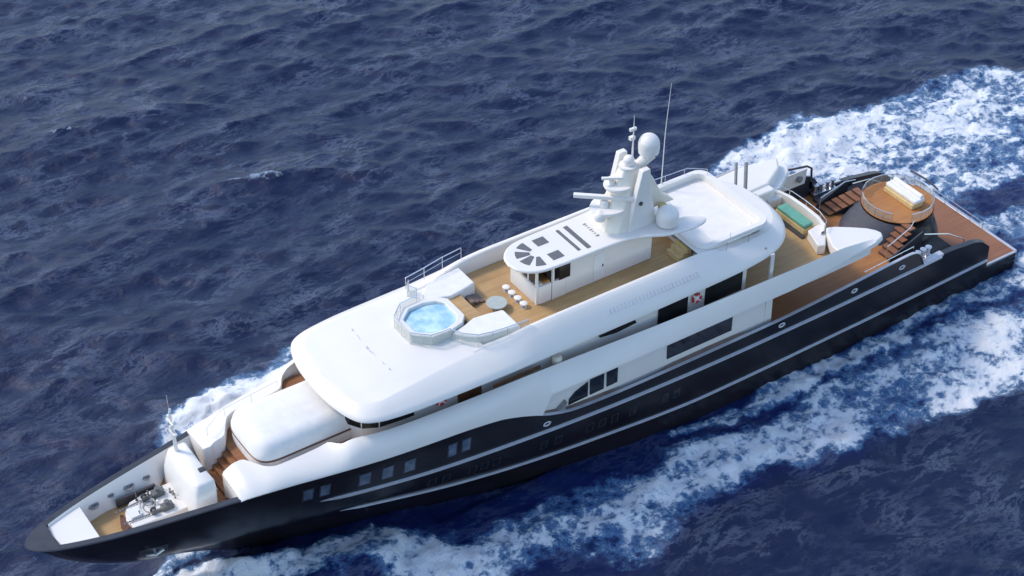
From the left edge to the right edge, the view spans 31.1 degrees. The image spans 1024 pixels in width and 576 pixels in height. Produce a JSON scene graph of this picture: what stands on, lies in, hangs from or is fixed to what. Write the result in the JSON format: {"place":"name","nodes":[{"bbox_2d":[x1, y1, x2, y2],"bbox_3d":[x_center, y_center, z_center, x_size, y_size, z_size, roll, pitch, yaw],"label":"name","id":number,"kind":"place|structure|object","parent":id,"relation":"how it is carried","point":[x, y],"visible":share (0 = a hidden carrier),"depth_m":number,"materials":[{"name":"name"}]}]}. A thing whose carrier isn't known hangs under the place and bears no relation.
{"place":"outdoors","nodes":[
{"label":"outdoors","id":0,"kind":"place"},
{"bbox_2d":[0,0,1023,575],"bbox_3d":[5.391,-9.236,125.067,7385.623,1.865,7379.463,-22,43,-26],"label":"sea","id":1,"kind":"structure","parent":0,"point":[208,208],"depth_m":119.64,"materials":[{"name":"liquid"}]},
{"bbox_2d":[24,83,1016,562],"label":"motor yacht","id":2,"kind":"object","parent":1,"relation":"on","point":[610,337],"visible":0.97,"depth_m":97.10,"materials":[{"name":"white paint"}]},
{"bbox_2d":[436,399,446,405],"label":"life ring","id":3,"kind":"object","parent":2,"relation":"attached to","point":[441,403],"visible":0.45,"depth_m":93.38,"materials":[{"name":"red plastic"}]},
{"bbox_2d":[486,296,506,311],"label":"round table","id":4,"kind":"object","parent":2,"relation":"on","point":[496,303],"visible":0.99,"depth_m":96.57,"materials":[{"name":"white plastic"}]},
{"bbox_2d":[502,284,509,291],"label":"bar stool","id":5,"kind":"object","parent":2,"relation":"on","point":[505,287],"visible":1,"depth_m":97.88,"materials":[{"name":"white fabric"}]},
{"bbox_2d":[508,290,515,297],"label":"bar stool","id":6,"kind":"object","parent":2,"relation":"on","point":[511,293],"visible":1,"depth_m":97.53,"materials":[{"name":"white metal"}]},
{"bbox_2d":[514,295,521,302],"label":"bar stool","id":7,"kind":"object","parent":2,"relation":"on","point":[517,298],"visible":1,"depth_m":97.19,"materials":[{"name":"white metal"}]},
{"bbox_2d":[520,301,527,308],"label":"bar stool","id":8,"kind":"object","parent":2,"relation":"on","point":[523,304],"visible":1,"depth_m":96.80,"materials":[{"name":"white metal"}]},
{"bbox_2d":[692,293,701,303],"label":"life ring","id":9,"kind":"object","parent":2,"relation":"attached to","point":[696,297],"visible":1,"depth_m":99.90,"materials":[{"name":"red plastic"}]},
{"bbox_2d":[777,203,812,228],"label":"bench cushion","id":10,"kind":"object","parent":2,"relation":"on","point":[795,216],"visible":1,"depth_m":107.41,"materials":[{"name":"teal fabric"}]},
{"bbox_2d":[884,176,924,209],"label":"sun lounger","id":11,"kind":"object","parent":2,"relation":"on","point":[904,193],"visible":1,"depth_m":112.76,"materials":[{"name":"white fabric"}]}
]}

